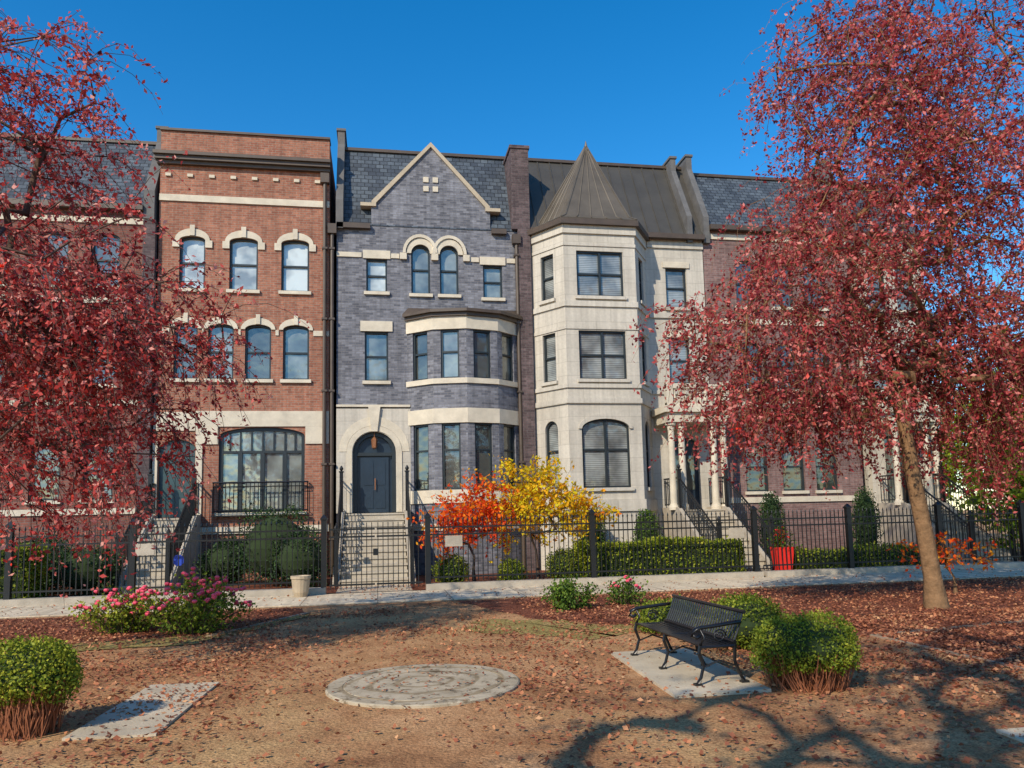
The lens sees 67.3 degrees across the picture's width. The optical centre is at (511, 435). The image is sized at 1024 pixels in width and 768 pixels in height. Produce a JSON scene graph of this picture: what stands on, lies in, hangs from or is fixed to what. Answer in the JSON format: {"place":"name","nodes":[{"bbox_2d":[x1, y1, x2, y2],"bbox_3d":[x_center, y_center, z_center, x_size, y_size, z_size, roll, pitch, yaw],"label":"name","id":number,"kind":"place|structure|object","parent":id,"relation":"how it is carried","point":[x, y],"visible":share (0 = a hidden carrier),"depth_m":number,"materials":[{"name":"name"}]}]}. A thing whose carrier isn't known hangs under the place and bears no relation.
{"place":"outdoors","nodes":[
{"label":"outdoors","id":0,"kind":"place"},
{"bbox_2d":[0,509,1023,767],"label":"ground","id":1,"kind":"structure","parent":0,"point":[418,743],"depth_m":6.36,"materials":[{"name":"soil"}]},
{"bbox_2d":[0,632,85,741],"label":"boxwood shrub","id":2,"kind":"object","parent":1,"relation":"on","point":[40,677],"visible":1,"depth_m":6.09,"materials":[{"name":"green plant"}]},
{"bbox_2d":[62,682,218,740],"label":"concrete slab","id":3,"kind":"structure","parent":1,"relation":"on","point":[134,724],"depth_m":6.65,"materials":[{"name":"concrete"}]},
{"bbox_2d":[0,608,308,643],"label":"flower bed","id":4,"kind":"object","parent":1,"relation":"on","point":[291,613],"visible":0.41,"depth_m":12.54,"materials":[{"name":"soil"}]},
{"bbox_2d":[68,585,166,635],"bbox_3d":[-6.023,2.685,11.916,1.486,0.751,1.415,3,-7,-36],"label":"rose bush","id":5,"kind":"object","parent":4,"relation":"on","point":[126,618],"visible":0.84,"depth_m":11.81,"materials":[{"name":"green plant"}]},
{"bbox_2d":[130,567,256,635],"bbox_3d":[-4.787,2.507,11.762,1.797,1.009,1.785,3,-8,-37],"label":"rose bush","id":6,"kind":"object","parent":4,"relation":"on","point":[194,615],"visible":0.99,"depth_m":11.58,"materials":[{"name":"green plant"}]},
{"bbox_2d":[0,8,309,612],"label":"cherry tree","id":7,"kind":"object","parent":1,"relation":"on","point":[20,306],"visible":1,"depth_m":8.72,"materials":[{"name":"red plant"}]},
{"bbox_2d":[56,613,319,650],"bbox_3d":[-4.580,2.969,11.583,4.782,0.001,1.732,4,-8,-44],"label":"grass border","id":8,"kind":"object","parent":1,"relation":"on","point":[139,643],"depth_m":10.86,"materials":[{"name":"plant"}]},
{"bbox_2d":[207,612,309,635],"bbox_3d":[-4.071,3.090,12.582,0.080,0.070,2.773,-3,-6,16],"label":"path edging","id":9,"kind":"object","parent":1,"relation":"on","point":[262,623],"visible":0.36,"depth_m":12.51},
{"bbox_2d":[336,584,411,592],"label":"garden walk","id":10,"kind":"structure","parent":1,"relation":"on","point":[379,589],"depth_m":18.44,"materials":[{"name":"concrete"}]},
{"bbox_2d":[325,664,519,708],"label":"round slab","id":11,"kind":"structure","parent":1,"relation":"on","point":[415,689],"depth_m":7.48,"materials":[{"name":"stone"}]},
{"bbox_2d":[331,662,509,701],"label":"fallen leaves","id":12,"kind":"object","parent":11,"relation":"on","point":[392,678],"visible":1,"depth_m":7.75,"materials":[{"name":"brown plant"}]},
{"bbox_2d":[328,128,538,586],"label":"townhouse","id":13,"kind":"structure","parent":1,"relation":"on","point":[435,378],"depth_m":23.61,"materials":[{"name":"grey brick"}]},
{"bbox_2d":[353,432,395,512],"bbox_3d":[-4.156,1.097,23.266,1.280,2.430,0.148,0,-6,-10],"label":"door","id":14,"kind":"structure","parent":13,"relation":"in","point":[374,470],"depth_m":23.26,"materials":[{"name":"paint"}]},
{"bbox_2d":[360,321,391,383],"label":"window","id":15,"kind":"structure","parent":13,"relation":"in","point":[376,343],"depth_m":23.65,"materials":[{"name":"glass"}]},
{"bbox_2d":[363,250,389,294],"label":"window","id":16,"kind":"structure","parent":13,"relation":"in","point":[376,270],"depth_m":23.90,"materials":[{"name":"glass"}]},
{"bbox_2d":[406,238,432,296],"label":"window","id":17,"kind":"structure","parent":13,"relation":"in","point":[420,255],"depth_m":24.17,"materials":[{"name":"glass"}]},
{"bbox_2d":[414,332,427,380],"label":"window","id":18,"kind":"structure","parent":13,"relation":"in","point":[420,339],"depth_m":23.57,"materials":[{"name":"glass"}]},
{"bbox_2d":[414,425,428,490],"bbox_3d":[-2.685,0.659,23.192,0.471,1.980,0.417,0,-6,-10],"label":"window","id":19,"kind":"structure","parent":13,"relation":"in","point":[421,431],"depth_m":23.24,"materials":[{"name":"glass"}]},
{"bbox_2d":[436,239,462,297],"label":"window","id":20,"kind":"structure","parent":13,"relation":"in","point":[448,255],"depth_m":24.33,"materials":[{"name":"glass"}]},
{"bbox_2d":[441,330,459,377],"bbox_3d":[-1.861,-2.468,23.243,0.561,1.490,0.199,0,-6,-10],"label":"window","id":21,"kind":"structure","parent":13,"relation":"in","point":[449,338],"depth_m":23.26,"materials":[{"name":"glass"}]},
{"bbox_2d":[442,423,460,489],"bbox_3d":[-1.791,0.610,22.920,0.561,1.980,0.199,0,-6,-10],"label":"window","id":22,"kind":"structure","parent":13,"relation":"in","point":[451,436],"depth_m":22.94,"materials":[{"name":"glass"}]},
{"bbox_2d":[473,330,490,377],"bbox_3d":[-0.938,-2.472,23.405,0.561,1.490,0.199,0,-6,-10],"label":"window","id":23,"kind":"structure","parent":13,"relation":"in","point":[481,339],"depth_m":23.44,"materials":[{"name":"glass"}]},
{"bbox_2d":[475,423,492,488],"bbox_3d":[-0.868,0.606,23.082,0.561,1.980,0.199,0,-6,-10],"label":"window","id":24,"kind":"structure","parent":13,"relation":"in","point":[483,431],"depth_m":23.13,"materials":[{"name":"glass"}]},
{"bbox_2d":[480,257,505,301],"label":"window","id":25,"kind":"structure","parent":13,"relation":"in","point":[492,275],"depth_m":24.52,"materials":[{"name":"glass"}]},
{"bbox_2d":[502,333,512,380],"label":"window","id":26,"kind":"structure","parent":13,"relation":"in","point":[507,360],"depth_m":24.06,"materials":[{"name":"glass"}]},
{"bbox_2d":[504,425,514,488],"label":"window","id":27,"kind":"structure","parent":13,"relation":"in","point":[509,447],"depth_m":23.76,"materials":[{"name":"glass"}]},
{"bbox_2d":[0,569,1023,767],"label":"fallen leaves","id":28,"kind":"object","parent":1,"relation":"on","point":[973,637],"visible":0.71,"depth_m":8.89,"materials":[{"name":"brown plant"}]},
{"bbox_2d":[464,619,646,639],"bbox_3d":[0.534,2.840,11.421,2.802,0.001,1.654,-5,-7,31],"label":"grass patch","id":29,"kind":"object","parent":1,"relation":"on","point":[546,626],"visible":0.78,"depth_m":11.34,"materials":[{"name":"plant"}]},
{"bbox_2d":[424,505,763,589],"bbox_3d":[2.073,2.658,18.553,8.330,1.800,0.360,0,-6,-10],"label":"iron fence","id":30,"kind":"object","parent":1,"relation":"on","point":[595,579],"visible":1,"depth_m":18.49,"materials":[{"name":"black metal"}]},
{"bbox_2d":[329,522,422,589],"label":"iron gate","id":31,"kind":"structure","parent":30,"relation":"attached to","point":[375,551],"depth_m":17.62,"materials":[{"name":"metal"}]},
{"bbox_2d":[445,535,461,546],"bbox_3d":[-1.357,2.444,17.931,0.400,0.250,0.030,0,-6,-10],"label":"number plate","id":32,"kind":"object","parent":30,"relation":"attached to","point":[454,540],"visible":1,"depth_m":17.91,"materials":[{"name":"white metal"}]},
{"bbox_2d":[728,528,744,537],"bbox_3d":[5.587,2.414,19.148,0.400,0.250,0.030,0,-6,-10],"label":"number plate","id":33,"kind":"object","parent":30,"relation":"attached to","point":[736,532],"visible":1,"depth_m":19.13,"materials":[{"name":"white metal"}]},
{"bbox_2d":[630,593,702,632],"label":"boxwood shrub","id":34,"kind":"object","parent":1,"relation":"on","point":[663,611],"visible":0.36,"depth_m":10.54,"materials":[{"name":"green plant"}]},
{"bbox_2d":[611,648,770,698],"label":"concrete slab","id":35,"kind":"structure","parent":1,"relation":"on","point":[643,664],"depth_m":7.77,"materials":[{"name":"concrete"}]},
{"bbox_2d":[628,594,749,685],"bbox_3d":[1.809,2.111,8.152,0.585,0.682,1.727,0,-6,-12],"label":"park bench","id":36,"kind":"object","parent":35,"relation":"on","point":[698,637],"visible":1,"depth_m":8.07,"materials":[{"name":"black metal"}]},
{"bbox_2d":[458,577,1023,670],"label":"leaf covered bed","id":37,"kind":"object","parent":1,"relation":"on","point":[503,605],"visible":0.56,"depth_m":13.57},
{"bbox_2d":[540,572,602,611],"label":"garden shrub","id":38,"kind":"object","parent":37,"relation":"on","point":[564,593],"visible":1,"depth_m":13.51,"materials":[{"name":"green plant"}]},
{"bbox_2d":[600,567,652,604],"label":"garden shrub","id":39,"kind":"object","parent":37,"relation":"on","point":[625,595],"visible":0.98,"depth_m":14.07,"materials":[{"name":"green plant"}]},
{"bbox_2d":[628,0,1023,608],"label":"cherry tree","id":40,"kind":"object","parent":37,"relation":"on","point":[938,332],"visible":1,"depth_m":12.81,"materials":[{"name":"red plant"}]},
{"bbox_2d":[886,531,998,592],"bbox_3d":[8.458,2.416,14.770,1.952,1.202,1.418,0,-6,-10],"label":"ornamental sapling","id":41,"kind":"object","parent":37,"relation":"on","point":[945,559],"visible":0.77,"depth_m":14.82,"materials":[{"name":"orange plant"}]},
{"bbox_2d":[698,591,788,650],"bbox_3d":[2.814,2.247,9.434,1.068,0.712,0.984,0,-6,-10],"label":"boxwood shrub","id":42,"kind":"object","parent":1,"relation":"on","point":[757,609],"visible":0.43,"depth_m":9.17,"materials":[{"name":"green plant"}]},
{"bbox_2d":[693,159,863,550],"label":"townhouse","id":43,"kind":"structure","parent":1,"relation":"on","point":[723,196],"depth_m":25.81,"materials":[{"name":"brick"}]},
{"bbox_2d":[735,261,756,309],"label":"window","id":44,"kind":"structure","parent":43,"relation":"in","point":[738,285],"depth_m":26.08,"materials":[{"name":"glass"}]},
{"bbox_2d":[741,342,761,391],"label":"window","id":45,"kind":"structure","parent":43,"relation":"in","point":[754,344],"depth_m":25.82,"materials":[{"name":"glass"}]},
{"bbox_2d":[745,443,772,494],"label":"window","id":46,"kind":"structure","parent":43,"relation":"in","point":[753,487],"depth_m":25.40,"materials":[{"name":"glass"}]},
{"bbox_2d":[771,264,793,310],"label":"window","id":47,"kind":"structure","parent":43,"relation":"in","point":[786,296],"depth_m":26.30,"materials":[{"name":"glass"}]},
{"bbox_2d":[777,344,802,391],"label":"window","id":48,"kind":"structure","parent":43,"relation":"in","point":[789,344],"depth_m":26.04,"materials":[{"name":"glass"}]},
{"bbox_2d":[782,443,809,493],"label":"window","id":49,"kind":"structure","parent":43,"relation":"in","point":[795,485],"depth_m":25.63,"materials":[{"name":"glass"}]},
{"bbox_2d":[803,266,828,310],"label":"window","id":50,"kind":"structure","parent":43,"relation":"in","point":[825,309],"depth_m":26.50,"materials":[{"name":"glass"}]},
{"bbox_2d":[809,345,829,391],"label":"window","id":51,"kind":"structure","parent":43,"relation":"in","point":[813,345],"depth_m":26.24,"materials":[{"name":"glass"}]},
{"bbox_2d":[815,443,842,492],"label":"window","id":52,"kind":"structure","parent":43,"relation":"in","point":[820,485],"depth_m":25.83,"materials":[{"name":"glass"}]},
{"bbox_2d":[748,607,864,694],"bbox_3d":[2.752,1.995,7.238,1.046,0.726,1.035,3,-7,-34],"label":"boxwood shrub","id":53,"kind":"object","parent":1,"relation":"on","point":[791,651],"visible":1,"depth_m":7.02,"materials":[{"name":"green plant"}]},
{"bbox_2d":[761,500,1023,576],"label":"iron fence","id":54,"kind":"object","parent":1,"relation":"on","point":[939,528],"visible":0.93,"depth_m":19.79,"materials":[{"name":"black metal"}]},
{"bbox_2d":[870,620,1021,634],"bbox_3d":[7.396,2.664,11.009,5.738,0.070,0.080,1,-6,-20],"label":"path edging","id":55,"kind":"object","parent":1,"relation":"on","point":[943,628],"visible":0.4,"depth_m":10.53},
{"bbox_2d":[870,634,1023,670],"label":"path edging","id":56,"kind":"object","parent":1,"relation":"on","point":[918,645],"visible":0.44,"depth_m":8.93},
{"bbox_2d":[937,375,983,499],"bbox_3d":[16.680,0.623,31.761,6.302,7.999,6.764,-4,-6,21],"label":"green tree","id":57,"kind":"object","parent":1,"relation":"on","point":[949,457],"visible":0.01,"depth_m":30.86,"materials":[{"name":"green plant"}]},
{"bbox_2d":[938,323,1016,519],"bbox_3d":[23.178,-0.216,36.376,8.267,10.288,8.340,0,-6,-10],"label":"green tree","id":58,"kind":"object","parent":1,"relation":"on","point":[978,494],"visible":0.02,"depth_m":36.57,"materials":[{"name":"green plant"}]},
{"bbox_2d":[996,727,1023,742],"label":"concrete slab","id":59,"kind":"structure","parent":1,"relation":"on","point":[1011,731],"depth_m":5.56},
{"bbox_2d":[0,567,1023,618],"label":"sidewalk","id":60,"kind":"structure","parent":0,"point":[293,601],"depth_m":16.84,"materials":[{"name":"concrete"}]},
{"bbox_2d":[0,515,327,606],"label":"iron fence","id":61,"kind":"object","parent":60,"relation":"on","point":[7,599],"visible":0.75,"depth_m":16.77,"materials":[{"name":"black metal"}]},
{"bbox_2d":[134,543,154,555],"bbox_3d":[-8.005,2.472,16.765,0.400,0.250,0.030,0,-6,-10],"label":"number plate","id":62,"kind":"object","parent":61,"relation":"attached to","point":[145,549],"visible":0.86,"depth_m":16.75,"materials":[{"name":"white metal"}]},
{"bbox_2d":[290,575,310,596],"bbox_3d":[-4.599,3.269,16.758,0.440,0.450,0.440,0,-6,-10],"label":"planter","id":63,"kind":"object","parent":60,"relation":"on","point":[300,585],"visible":1,"depth_m":16.61,"materials":[{"name":"beige ceramic"}]},
{"bbox_2d":[0,0,1023,509],"label":"sky","id":64,"kind":"structure","parent":0,"point":[643,82],"materials":[{"name":"blue"}]},
{"bbox_2d":[42,552,1020,596],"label":"garden ground","id":65,"kind":"structure","parent":0,"point":[421,585],"depth_m":20.29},
{"bbox_2d":[0,542,52,598],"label":"hedge","id":66,"kind":"object","parent":65,"relation":"on","point":[32,570],"visible":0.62,"depth_m":16.80,"materials":[{"name":"green plant"}]},
{"bbox_2d":[15,527,73,594],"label":"evergreen shrub","id":67,"kind":"object","parent":65,"relation":"on","point":[51,551],"visible":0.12,"depth_m":18.97,"materials":[{"name":"green plant"}]},
{"bbox_2d":[0,126,167,586],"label":"townhouse","id":68,"kind":"structure","parent":65,"relation":"on","point":[146,165],"depth_m":22.47,"materials":[{"name":"red brick"}]},
{"bbox_2d":[24,444,60,503],"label":"window","id":69,"kind":"structure","parent":68,"relation":"in","point":[43,483],"depth_m":21.70,"materials":[{"name":"glass"}]},
{"bbox_2d":[39,232,68,287],"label":"window","id":70,"kind":"structure","parent":68,"relation":"in","point":[56,246],"depth_m":22.43,"materials":[{"name":"glass"}]},
{"bbox_2d":[78,445,114,502],"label":"window","id":71,"kind":"structure","parent":68,"relation":"in","point":[110,490],"depth_m":21.95,"materials":[{"name":"glass"}]},
{"bbox_2d":[88,333,116,387],"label":"window","id":72,"kind":"structure","parent":68,"relation":"in","point":[95,333],"depth_m":22.26,"materials":[{"name":"glass"}]},
{"bbox_2d":[91,234,120,288],"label":"window","id":73,"kind":"structure","parent":68,"relation":"in","point":[98,250],"depth_m":22.63,"materials":[{"name":"glass"}]},
{"bbox_2d":[46,542,125,596],"bbox_3d":[-10.217,3.234,18.622,1.809,1.339,1.414,0,-6,-10],"label":"evergreen shrub","id":74,"kind":"object","parent":65,"relation":"on","point":[79,570],"visible":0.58,"depth_m":18.25,"materials":[{"name":"green plant"}]},
{"bbox_2d":[174,555,183,591],"bbox_3d":[-7.477,3.154,17.243,0.240,0.970,0.052,0,-6,-10],"label":"yard sign","id":75,"kind":"object","parent":65,"relation":"on","point":[181,559],"visible":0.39,"depth_m":17.26,"materials":[{"name":"blue paint"}]},
{"bbox_2d":[192,533,248,583],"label":"evergreen shrub","id":76,"kind":"object","parent":65,"relation":"on","point":[225,560],"visible":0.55,"depth_m":20.32,"materials":[{"name":"green plant"}]},
{"bbox_2d":[112,127,336,593],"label":"townhouse","id":77,"kind":"structure","parent":65,"relation":"on","point":[256,212],"depth_m":23.02,"materials":[{"name":"red brick"}]},
{"bbox_2d":[158,440,194,517],"bbox_3d":[-9.684,1.237,22.258,1.000,2.230,0.158,0,-6,-10],"label":"door","id":78,"kind":"structure","parent":77,"relation":"in","point":[177,494],"depth_m":22.22,"materials":[{"name":"grey paint"}]},
{"bbox_2d":[170,313,200,381],"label":"window","id":79,"kind":"structure","parent":77,"relation":"in","point":[185,315],"depth_m":22.68,"materials":[{"name":"glass"}]},
{"bbox_2d":[172,225,212,291],"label":"window","id":80,"kind":"structure","parent":77,"relation":"in","point":[195,246],"depth_m":23.00,"materials":[{"name":"glass"}]},
{"bbox_2d":[204,313,237,382],"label":"window","id":81,"kind":"structure","parent":77,"relation":"in","point":[227,329],"depth_m":22.89,"materials":[{"name":"glass"}]},
{"bbox_2d":[222,227,264,293],"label":"window","id":82,"kind":"structure","parent":77,"relation":"in","point":[243,252],"depth_m":23.26,"materials":[{"name":"glass"}]},
{"bbox_2d":[241,314,274,382],"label":"window","id":83,"kind":"structure","parent":77,"relation":"in","point":[259,336],"depth_m":23.06,"materials":[{"name":"glass"}]},
{"bbox_2d":[215,428,306,515],"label":"window","id":84,"kind":"structure","parent":77,"relation":"in","point":[264,454],"depth_m":22.73,"materials":[{"name":"glass"}]},
{"bbox_2d":[274,229,315,294],"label":"window","id":85,"kind":"structure","parent":77,"relation":"in","point":[295,254],"depth_m":23.52,"materials":[{"name":"glass"}]},
{"bbox_2d":[279,316,312,382],"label":"window","id":86,"kind":"structure","parent":77,"relation":"in","point":[295,337],"depth_m":23.25,"materials":[{"name":"glass"}]},
{"bbox_2d":[232,502,311,585],"bbox_3d":[-6.076,2.797,20.030,2.211,2.152,1.700,0,-6,-10],"label":"evergreen shrub","id":87,"kind":"object","parent":65,"relation":"on","point":[279,518],"visible":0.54,"depth_m":19.51,"materials":[{"name":"green plant"}]},
{"bbox_2d":[266,524,333,586],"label":"evergreen shrub","id":88,"kind":"object","parent":65,"relation":"on","point":[286,562],"visible":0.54,"depth_m":19.09,"materials":[{"name":"green plant"}]},
{"bbox_2d":[431,552,471,582],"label":"boxwood shrub","id":89,"kind":"object","parent":65,"relation":"on","point":[438,572],"visible":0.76,"depth_m":18.30,"materials":[{"name":"green plant"}]},
{"bbox_2d":[406,468,537,580],"bbox_3d":[-0.916,2.223,19.135,3.393,2.928,1.962,0,-6,-10],"label":"maple tree","id":90,"kind":"object","parent":65,"relation":"on","point":[484,511],"visible":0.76,"depth_m":18.98,"materials":[{"name":"orange plant"}]},
{"bbox_2d":[497,557,528,579],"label":"boxwood shrub","id":91,"kind":"object","parent":65,"relation":"on","point":[516,567],"visible":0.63,"depth_m":18.56,"materials":[{"name":"green plant"}]},
{"bbox_2d":[477,449,621,578],"bbox_3d":[1.031,2.029,19.788,3.873,3.362,2.488,0,-6,-10],"label":"maple tree","id":92,"kind":"object","parent":65,"relation":"on","point":[537,497],"visible":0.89,"depth_m":19.39,"materials":[{"name":"yellow plant"}]},
{"bbox_2d":[543,545,582,578],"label":"boxwood shrub","id":93,"kind":"object","parent":65,"relation":"on","point":[556,564],"visible":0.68,"depth_m":18.83,"materials":[{"name":"green plant"}]},
{"bbox_2d":[578,507,607,543],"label":"cypress","id":94,"kind":"object","parent":65,"relation":"on","point":[598,535],"visible":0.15,"depth_m":21.95,"materials":[{"name":"green plant"}]},
{"bbox_2d":[631,508,664,543],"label":"cypress","id":95,"kind":"object","parent":65,"relation":"on","point":[647,511],"visible":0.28,"depth_m":22.19,"materials":[{"name":"green plant"}]},
{"bbox_2d":[528,141,774,570],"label":"townhouse","id":96,"kind":"structure","parent":65,"relation":"on","point":[616,248],"depth_m":23.96,"materials":[{"name":"stone"}]},
{"bbox_2d":[538,255,555,305],"bbox_3d":[1.108,-4.910,24.141,0.518,1.540,0.640,0,-6,-10],"label":"window","id":97,"kind":"structure","parent":96,"relation":"in","point":[547,262],"depth_m":24.27,"materials":[{"name":"glass"}]},
{"bbox_2d":[540,333,557,386],"bbox_3d":[1.166,-2.369,23.874,0.518,1.610,0.640,0,-6,-10],"label":"window","id":98,"kind":"structure","parent":96,"relation":"in","point":[549,340],"depth_m":24.01,"materials":[{"name":"glass"}]},
{"bbox_2d":[546,421,560,491],"bbox_3d":[1.250,0.635,23.581,0.210,2.190,0.680,5,-8,-44],"label":"window","id":99,"kind":"structure","parent":96,"relation":"in","point":[552,429],"depth_m":23.74,"materials":[{"name":"glass"}]},
{"bbox_2d":[575,251,626,299],"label":"window","id":100,"kind":"structure","parent":96,"relation":"in","point":[599,274],"depth_m":23.96,"materials":[{"name":"glass"}]},
{"bbox_2d":[578,331,630,382],"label":"window","id":101,"kind":"structure","parent":96,"relation":"in","point":[602,354],"depth_m":23.69,"materials":[{"name":"glass"}]},
{"bbox_2d":[578,413,634,490],"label":"window","id":102,"kind":"structure","parent":96,"relation":"in","point":[605,440],"depth_m":23.37,"materials":[{"name":"glass"}]},
{"bbox_2d":[638,260,646,307],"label":"window","id":103,"kind":"structure","parent":96,"relation":"in","point":[642,303],"depth_m":24.90,"materials":[{"name":"paint"}]},
{"bbox_2d":[641,336,649,387],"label":"window","id":104,"kind":"structure","parent":96,"relation":"in","point":[646,384],"depth_m":24.62,"materials":[{"name":"glass"}]},
{"bbox_2d":[645,424,654,490],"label":"window","id":105,"kind":"structure","parent":96,"relation":"in","point":[649,488],"depth_m":24.31,"materials":[{"name":"paint"}]},
{"bbox_2d":[662,261,690,310],"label":"window","id":106,"kind":"structure","parent":96,"relation":"in","point":[675,278],"depth_m":25.61,"materials":[{"name":"glass"}]},
{"bbox_2d":[665,331,691,383],"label":"window","id":107,"kind":"structure","parent":96,"relation":"in","point":[683,355],"depth_m":25.35,"materials":[{"name":"glass"}]},
{"bbox_2d":[675,438,699,509],"bbox_3d":[5.575,1.217,24.979,1.000,2.350,0.100,0,-6,-10],"label":"door","id":108,"kind":"structure","parent":96,"relation":"in","point":[692,474],"depth_m":24.98,"materials":[{"name":"paint"}]},
{"bbox_2d":[570,535,746,576],"bbox_3d":[3.759,3.110,19.726,4.576,1.180,1.183,0,-6,-10],"label":"hedge","id":109,"kind":"object","parent":65,"relation":"on","point":[613,553],"visible":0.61,"depth_m":19.37,"materials":[{"name":"green plant"}]},
{"bbox_2d":[757,488,788,553],"bbox_3d":[7.575,2.703,22.373,0.902,2.355,0.921,0,-6,-10],"label":"cypress","id":110,"kind":"object","parent":65,"relation":"on","point":[770,504],"visible":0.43,"depth_m":22.27,"materials":[{"name":"green plant"}]},
{"bbox_2d":[766,526,802,569],"bbox_3d":[6.951,2.948,19.908,0.822,1.286,0.811,3,-7,-33],"label":"planter","id":111,"kind":"object","parent":65,"relation":"on","point":[780,552],"visible":0.71,"depth_m":19.74,"materials":[{"name":"red ceramic"}]},
{"bbox_2d":[781,540,948,569],"bbox_3d":[9.483,3.272,20.802,4.742,0.828,1.346,0,-6,-10],"label":"hedge","id":112,"kind":"object","parent":65,"relation":"on","point":[843,556],"visible":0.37,"depth_m":20.30,"materials":[{"name":"green plant"}]},
{"bbox_2d":[851,484,883,547],"bbox_3d":[10.228,2.600,22.248,0.904,2.418,0.940,0,-6,-10],"label":"cypress","id":113,"kind":"object","parent":65,"relation":"on","point":[864,500],"visible":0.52,"depth_m":22.08,"materials":[{"name":"green plant"}]},
{"bbox_2d":[837,182,1017,563],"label":"townhouse","id":114,"kind":"structure","parent":65,"relation":"on","point":[889,498],"depth_m":25.18,"materials":[{"name":"stone"}]},
{"bbox_2d":[867,267,883,311],"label":"window","id":115,"kind":"structure","parent":114,"relation":"in","point":[876,287],"depth_m":26.92,"materials":[{"name":"glass"}]},
{"bbox_2d":[872,344,886,392],"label":"window","id":116,"kind":"structure","parent":114,"relation":"in","point":[872,344],"depth_m":26.59,"materials":[{"name":"glass"}]},
{"bbox_2d":[884,436,903,502],"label":"window","id":117,"kind":"structure","parent":114,"relation":"in","point":[888,437],"depth_m":26.27,"materials":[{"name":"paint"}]},
{"bbox_2d":[895,269,917,312],"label":"window","id":118,"kind":"structure","parent":114,"relation":"in","point":[903,306],"depth_m":27.07,"materials":[{"name":"glass"}]},
{"bbox_2d":[939,369,1023,535],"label":"green tree","id":119,"kind":"object","parent":65,"relation":"on","point":[969,470],"visible":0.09,"depth_m":24.67,"materials":[{"name":"green plant"}]},
{"bbox_2d":[955,379,1021,503],"bbox_3d":[18.433,0.494,26.114,5.964,6.985,5.778,-6,-8,39],"label":"green tree","id":120,"kind":"object","parent":65,"relation":"on","point":[975,465],"visible":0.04,"depth_m":26.72,"materials":[{"name":"green plant"}]},
{"bbox_2d":[958,411,1023,558],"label":"green tree","id":121,"kind":"object","parent":65,"relation":"on","point":[1018,492],"visible":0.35,"depth_m":22.29,"materials":[{"name":"green leaves"},{"name":"bark"}]}
]}

